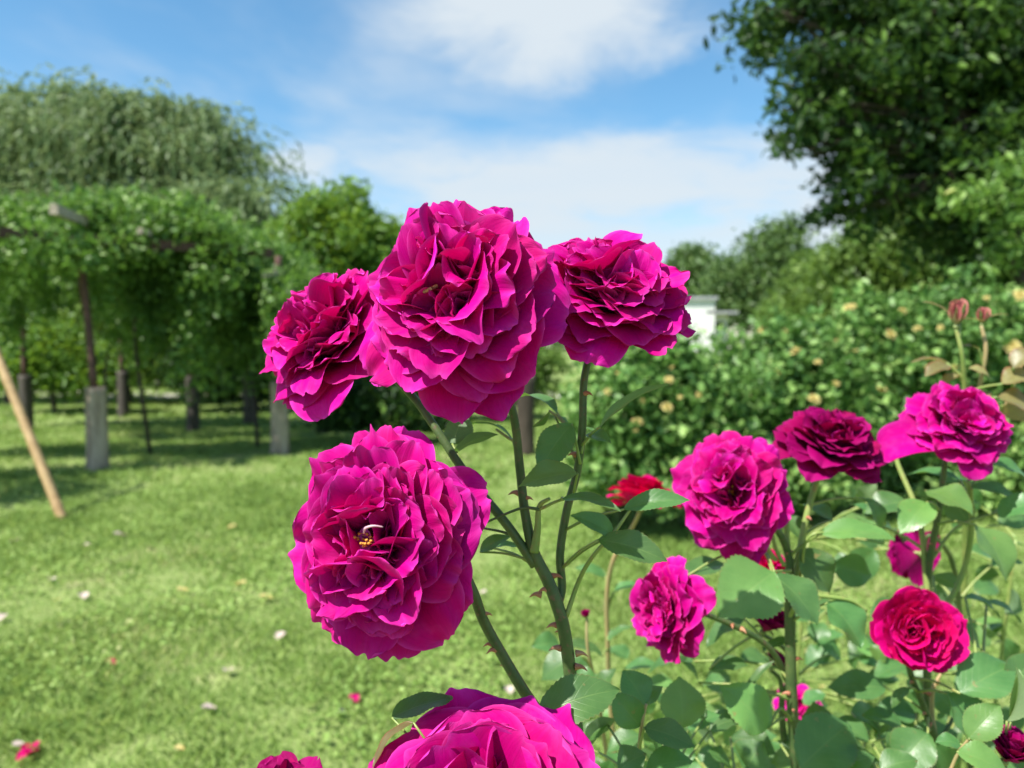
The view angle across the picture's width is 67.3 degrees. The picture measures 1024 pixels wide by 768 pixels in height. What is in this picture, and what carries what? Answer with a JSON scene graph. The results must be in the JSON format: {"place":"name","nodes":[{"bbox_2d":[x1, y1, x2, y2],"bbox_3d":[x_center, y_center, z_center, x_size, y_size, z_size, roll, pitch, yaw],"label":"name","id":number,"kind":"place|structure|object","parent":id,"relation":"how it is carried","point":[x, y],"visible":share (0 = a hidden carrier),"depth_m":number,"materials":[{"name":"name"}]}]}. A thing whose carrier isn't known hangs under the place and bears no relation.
{"place":"outdoors","nodes":[
{"label":"outdoors","id":0,"kind":"place"},
{"bbox_2d":[0,391,563,399],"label":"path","id":1,"kind":"structure","parent":0,"point":[170,395],"depth_m":17.24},
{"bbox_2d":[0,0,890,348],"label":"sky","id":2,"kind":"structure","parent":0,"point":[583,119],"materials":[{"name":"blue"}]},
{"bbox_2d":[0,349,1023,767],"bbox_3d":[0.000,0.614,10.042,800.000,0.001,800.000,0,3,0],"label":"lawn","id":3,"kind":"structure","parent":0,"point":[182,577],"depth_m":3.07,"materials":[{"name":"green plant"}]},
{"bbox_2d":[12,740,23,745],"bbox_3d":[-1.342,0.978,2.088,0.029,0.013,0.028,2,3,32],"label":"fallen petal","id":4,"kind":"object","parent":3,"relation":"on","point":[15,743],"visible":0.97,"depth_m":2.09,"materials":[{"name":"white plant"}]},
{"bbox_2d":[16,740,39,760],"bbox_3d":[-1.291,0.977,2.053,0.048,0.017,0.077,-1,3,-20],"label":"fallen bloom","id":5,"kind":"object","parent":3,"relation":"on","point":[24,751],"visible":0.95,"depth_m":2.05,"materials":[{"name":"pink plant"}]},
{"bbox_2d":[0,350,67,519],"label":"bamboo pole","id":6,"kind":"object","parent":3,"relation":"on","point":[56,503],"visible":0.95,"depth_m":4.98,"materials":[{"name":"beige wood"}]},
{"bbox_2d":[0,279,77,403],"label":"background tree","id":7,"kind":"object","parent":3,"relation":"on","point":[6,399],"depth_m":14.63,"materials":[{"name":"green plant"}]},
{"bbox_2d":[0,308,152,412],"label":"shrub","id":8,"kind":"object","parent":3,"relation":"on","point":[57,359],"visible":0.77,"depth_m":12.18,"materials":[{"name":"green plant"}]},
{"bbox_2d":[78,592,88,598],"bbox_3d":[-1.856,0.914,3.330,0.040,0.020,0.044,0,3,0],"label":"fallen petal","id":9,"kind":"object","parent":3,"relation":"on","point":[83,595],"visible":1,"depth_m":3.33,"materials":[{"name":"white plant"}]},
{"bbox_2d":[28,290,178,402],"bbox_3d":[-7.354,-1.345,14.991,4.336,3.534,3.180,0,3,0],"label":"background tree","id":10,"kind":"object","parent":3,"relation":"on","point":[153,377],"visible":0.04,"depth_m":14.32,"materials":[{"name":"green plant"}]},
{"bbox_2d":[0,62,253,220],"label":"weeping tree","id":11,"kind":"object","parent":3,"relation":"on","point":[16,150],"visible":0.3,"depth_m":20.60,"materials":[{"name":"green plant"}]},
{"bbox_2d":[0,67,329,386],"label":"weeping tree","id":12,"kind":"object","parent":3,"relation":"on","point":[162,142],"visible":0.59,"depth_m":19.94,"materials":[{"name":"green plant"}]},
{"bbox_2d":[0,204,329,470],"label":"pergola","id":13,"kind":"object","parent":3,"relation":"on","point":[96,432],"visible":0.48,"depth_m":7.22,"materials":[{"name":"grey concrete"}]},
{"bbox_2d":[0,178,175,358],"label":"climbing vine","id":14,"kind":"object","parent":13,"relation":"attached to","point":[24,261],"visible":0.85,"depth_m":6.95,"materials":[{"name":"green plant"}]},
{"bbox_2d":[0,271,260,386],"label":"climbing vine","id":15,"kind":"object","parent":13,"relation":"attached to","point":[167,333],"visible":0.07,"depth_m":10.16,"materials":[{"name":"green plant"}]},
{"bbox_2d":[90,181,294,453],"bbox_3d":[-3.768,-0.690,8.825,2.413,2.789,3.793,-1,3,-11],"label":"climbing vine","id":16,"kind":"object","parent":13,"relation":"attached to","point":[208,283],"visible":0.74,"depth_m":7.45,"materials":[{"name":"green plant"}]},
{"bbox_2d":[198,220,334,446],"bbox_3d":[-2.635,-0.522,8.555,1.743,2.481,3.029,-1,3,-26],"label":"climbing vine","id":17,"kind":"object","parent":13,"relation":"attached to","point":[266,294],"visible":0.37,"depth_m":8.18,"materials":[{"name":"green plant"}]},
{"bbox_2d":[174,744,183,749],"bbox_3d":[-0.896,0.980,2.071,0.027,0.010,0.023,0,3,0],"label":"fallen petal","id":18,"kind":"object","parent":3,"relation":"on","point":[178,746],"visible":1,"depth_m":2.08,"materials":[{"name":"yellow plant"}]},
{"bbox_2d":[202,703,215,708],"bbox_3d":[-0.907,0.966,2.300,0.034,0.016,0.034,1,3,23],"label":"fallen petal","id":19,"kind":"object","parent":3,"relation":"on","point":[207,705],"visible":1,"depth_m":2.31,"materials":[{"name":"white plant"}]},
{"bbox_2d":[146,283,274,411],"bbox_3d":[-4.486,-0.871,12.999,3.416,2.782,2.605,0,3,0],"label":"background tree","id":20,"kind":"object","parent":3,"relation":"on","point":[263,391],"visible":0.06,"depth_m":12.54,"materials":[{"name":"green plant"}]},
{"bbox_2d":[152,169,371,239],"bbox_3d":[-6.216,-2.398,18.910,7.513,5.256,7.927,-3,4,-43],"label":"weeping tree","id":21,"kind":"object","parent":3,"relation":"on","point":[251,205],"visible":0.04,"depth_m":18.00,"materials":[{"name":"green plant"}]},
{"bbox_2d":[259,593,272,597],"bbox_3d":[-1.057,0.913,3.306,0.055,0.023,0.048,0,3,0],"label":"fallen petal","id":22,"kind":"object","parent":3,"relation":"on","point":[263,595],"visible":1,"depth_m":3.31,"materials":[{"name":"yellow plant"}]},
{"bbox_2d":[275,631,284,638],"bbox_3d":[-0.867,0.938,2.870,0.038,0.016,0.044,0,3,0],"label":"fallen petal","id":23,"kind":"object","parent":3,"relation":"on","point":[280,633],"visible":1,"depth_m":2.88,"materials":[{"name":"white plant"}]},
{"bbox_2d":[257,751,322,767],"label":"rose cane","id":24,"kind":"object","parent":3,"relation":"on","point":[285,759],"visible":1,"depth_m":0.39,"materials":[{"name":"pink plant"}]},
{"bbox_2d":[256,174,403,278],"bbox_3d":[-3.710,-1.993,15.979,4.052,4.733,3.076,0,3,0],"label":"broadleaf tree","id":25,"kind":"object","parent":3,"relation":"on","point":[342,229],"visible":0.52,"depth_m":15.36,"materials":[{"name":"green plant"}]},
{"bbox_2d":[349,693,359,701],"bbox_3d":[-0.484,0.963,2.360,0.036,0.015,0.035,0,3,0],"label":"fallen petal","id":26,"kind":"object","parent":3,"relation":"on","point":[354,696],"visible":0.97,"depth_m":2.36,"materials":[{"name":"pink plant"}]},
{"bbox_2d":[292,376,473,434],"bbox_3d":[-1.440,0.222,8.589,2.028,1.024,1.143,0,3,0],"label":"shrub","id":27,"kind":"object","parent":3,"relation":"on","point":[366,403],"visible":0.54,"depth_m":8.32,"materials":[{"name":"green plant"}]},
{"bbox_2d":[288,424,539,703],"bbox_3d":[-0.001,0.558,0.422,0.222,1.084,0.083,-2,3,-33],"label":"rose cane","id":28,"kind":"object","parent":3,"relation":"on","point":[389,524],"visible":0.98,"depth_m":0.34,"materials":[{"name":"pink plant"}]},
{"bbox_2d":[259,199,695,730],"bbox_3d":[-0.023,0.502,0.449,0.203,1.195,0.184,-2,3,-30],"label":"rose cane","id":29,"kind":"object","parent":3,"relation":"on","point":[486,319],"visible":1,"depth_m":0.38,"materials":[{"name":"pink plant"}]},
{"bbox_2d":[423,284,437,292],"bbox_3d":[-0.036,-0.042,0.341,0.007,0.004,0.004,0,3,0],"label":"caterpillar","id":30,"kind":"object","parent":29,"relation":"attached to","point":[433,287],"visible":1,"depth_m":0.34},
{"bbox_2d":[368,673,619,767],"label":"rose cane","id":31,"kind":"object","parent":3,"relation":"on","point":[463,728],"visible":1,"depth_m":0.35,"materials":[{"name":"pink plant"}]},
{"bbox_2d":[505,685,513,693],"bbox_3d":[-0.008,0.960,2.420,0.030,0.015,0.031,2,3,34],"label":"fallen petal","id":32,"kind":"object","parent":3,"relation":"on","point":[510,688],"visible":1,"depth_m":2.42,"materials":[{"name":"white plant"}]},
{"bbox_2d":[516,376,534,455],"bbox_3d":[0.136,0.338,7.837,0.203,0.865,0.201,0,3,0],"label":"wooden post","id":33,"kind":"object","parent":3,"relation":"on","point":[525,406],"visible":0.52,"depth_m":7.76,"materials":[{"name":"grey wood"}]},
{"bbox_2d":[515,342,574,408],"bbox_3d":[-0.344,-0.109,11.489,2.619,1.404,1.643,0,3,0],"label":"shrub","id":34,"kind":"object","parent":3,"relation":"on","point":[549,360],"visible":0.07,"depth_m":11.27,"materials":[{"name":"green plant"}]},
{"bbox_2d":[551,342,578,364],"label":"background tree","id":35,"kind":"object","parent":3,"relation":"on","point":[563,349],"depth_m":44.50,"materials":[{"name":"green plant"}]},
{"bbox_2d":[541,609,615,760],"bbox_3d":[0.072,0.646,0.773,0.072,0.874,0.144,1,3,14],"label":"rose cane","id":36,"kind":"object","parent":3,"relation":"on","point":[553,667],"visible":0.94,"depth_m":0.72,"materials":[{"name":"green plant"}]},
{"bbox_2d":[572,473,682,767],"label":"rose","id":37,"kind":"object","parent":3,"relation":"on","point":[631,486],"visible":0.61,"depth_m":0.86,"materials":[{"name":"red plant"}]},
{"bbox_2d":[556,323,766,530],"bbox_3d":[0.865,0.271,4.594,1.190,1.284,1.136,0,3,0],"label":"rose bush","id":38,"kind":"object","parent":3,"relation":"on","point":[658,434],"visible":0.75,"depth_m":4.28,"materials":[{"name":"green plant"}]},
{"bbox_2d":[664,238,729,300],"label":"background tree","id":39,"kind":"object","parent":3,"relation":"on","point":[686,257],"visible":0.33,"depth_m":40.92,"materials":[{"name":"green plant"}]},
{"bbox_2d":[676,296,738,362],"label":"white building","id":40,"kind":"structure","parent":3,"relation":"on","point":[704,314],"depth_m":30.00,"materials":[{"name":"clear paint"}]},
{"bbox_2d":[715,322,723,329],"bbox_3d":[8.119,-2.294,30.500,0.600,0.320,0.024,0,3,0],"label":"window","id":41,"kind":"structure","parent":40,"relation":"in","point":[716,323],"depth_m":30.48,"materials":[{"name":"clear glass"}]},
{"bbox_2d":[629,555,798,717],"bbox_3d":[0.161,0.607,0.658,0.189,0.964,0.113,-2,4,-38],"label":"rose cane","id":42,"kind":"object","parent":3,"relation":"on","point":[672,603],"visible":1,"depth_m":0.57,"materials":[{"name":"pink plant"}]},
{"bbox_2d":[585,670,917,767],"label":"rose cane","id":43,"kind":"object","parent":3,"relation":"on","point":[683,704],"visible":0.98,"depth_m":0.50,"materials":[{"name":"green plant"}]},
{"bbox_2d":[688,210,820,337],"bbox_3d":[11.677,-4.068,34.159,8.183,7.113,6.160,0,3,0],"label":"background tree","id":44,"kind":"object","parent":3,"relation":"on","point":[770,248],"visible":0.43,"depth_m":33.03,"materials":[{"name":"green plant"}]},
{"bbox_2d":[752,549,795,743],"bbox_3d":[0.257,0.615,0.769,0.045,0.938,0.228,1,3,24],"label":"rose cane","id":45,"kind":"object","parent":3,"relation":"on","point":[774,623],"visible":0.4,"depth_m":0.69,"materials":[{"name":"green plant"}]},
{"bbox_2d":[531,616,1023,767],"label":"rose cane","id":46,"kind":"object","parent":3,"relation":"on","point":[885,671],"visible":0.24,"depth_m":0.90,"materials":[{"name":"green plant"}]},
{"bbox_2d":[595,690,960,767],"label":"rose cane","id":47,"kind":"object","parent":3,"relation":"on","point":[904,712],"visible":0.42,"depth_m":0.70,"materials":[{"name":"green plant"}]},
{"bbox_2d":[670,406,894,767],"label":"rose cane","id":48,"kind":"object","parent":3,"relation":"on","point":[731,486],"visible":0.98,"depth_m":0.59,"materials":[{"name":"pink plant"}]},
{"bbox_2d":[744,239,842,338],"bbox_3d":[10.869,-2.736,25.916,5.910,5.253,4.613,0,3,0],"label":"background tree","id":49,"kind":"object","parent":3,"relation":"on","point":[796,305],"visible":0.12,"depth_m":25.62,"materials":[{"name":"green plant"}]},
{"bbox_2d":[772,684,822,720],"bbox_3d":[0.319,0.706,0.939,0.053,0.740,0.161,0,3,0],"label":"rose cane","id":50,"kind":"object","parent":3,"relation":"on","point":[801,690],"visible":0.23,"depth_m":0.86,"materials":[{"name":"plant"}]},
{"bbox_2d":[697,304,901,519],"bbox_3d":[1.726,0.201,4.885,1.374,1.406,1.179,0,3,0],"label":"rose bush","id":51,"kind":"object","parent":3,"relation":"on","point":[789,368],"visible":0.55,"depth_m":4.59,"materials":[{"name":"green plant"}]},
{"bbox_2d":[703,0,1023,296],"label":"broadleaf tree","id":52,"kind":"object","parent":3,"relation":"on","point":[926,101],"visible":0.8,"depth_m":7.68,"materials":[{"name":"green plant"}]},
{"bbox_2d":[791,204,998,321],"bbox_3d":[7.108,-1.532,13.082,4.421,4.093,3.076,0,3,0],"label":"broadleaf tree","id":53,"kind":"object","parent":3,"relation":"on","point":[845,261],"visible":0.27,"depth_m":12.48,"materials":[{"name":"green plant"}]},
{"bbox_2d":[796,484,1023,720],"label":"rose cane","id":54,"kind":"object","parent":3,"relation":"on","point":[984,584],"visible":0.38,"depth_m":0.97,"materials":[{"name":"green plant"}]},
{"bbox_2d":[807,263,1023,517],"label":"rose bush","id":55,"kind":"object","parent":3,"relation":"on","point":[897,336],"visible":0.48,"depth_m":4.94,"materials":[{"name":"green plant"}]},
{"bbox_2d":[827,572,1023,767],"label":"rose cane","id":56,"kind":"object","parent":3,"relation":"on","point":[912,628],"visible":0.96,"depth_m":0.59,"materials":[{"name":"pink plant"}]},
{"bbox_2d":[849,530,1023,767],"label":"rose cane","id":57,"kind":"object","parent":3,"relation":"on","point":[905,558],"visible":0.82,"depth_m":0.84,"materials":[{"name":"green plant"}]},
{"bbox_2d":[850,381,1023,767],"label":"rose cane","id":58,"kind":"object","parent":3,"relation":"on","point":[968,431],"visible":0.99,"depth_m":0.65,"materials":[{"name":"pink plant"}]},
{"bbox_2d":[911,298,1023,767],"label":"rose cane","id":59,"kind":"object","parent":3,"relation":"on","point":[1012,407],"visible":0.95,"depth_m":0.78,"materials":[{"name":"green plant"}]},
{"bbox_2d":[931,143,1023,287],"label":"sapling","id":60,"kind":"object","parent":3,"relation":"on","point":[984,201],"visible":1,"depth_m":6.36,"materials":[{"name":"green plant"}]},
{"bbox_2d":[935,667,1023,767],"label":"rose cane","id":61,"kind":"object","parent":3,"relation":"on","point":[982,722],"visible":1,"depth_m":0.49,"materials":[{"name":"green plant"}]}
]}

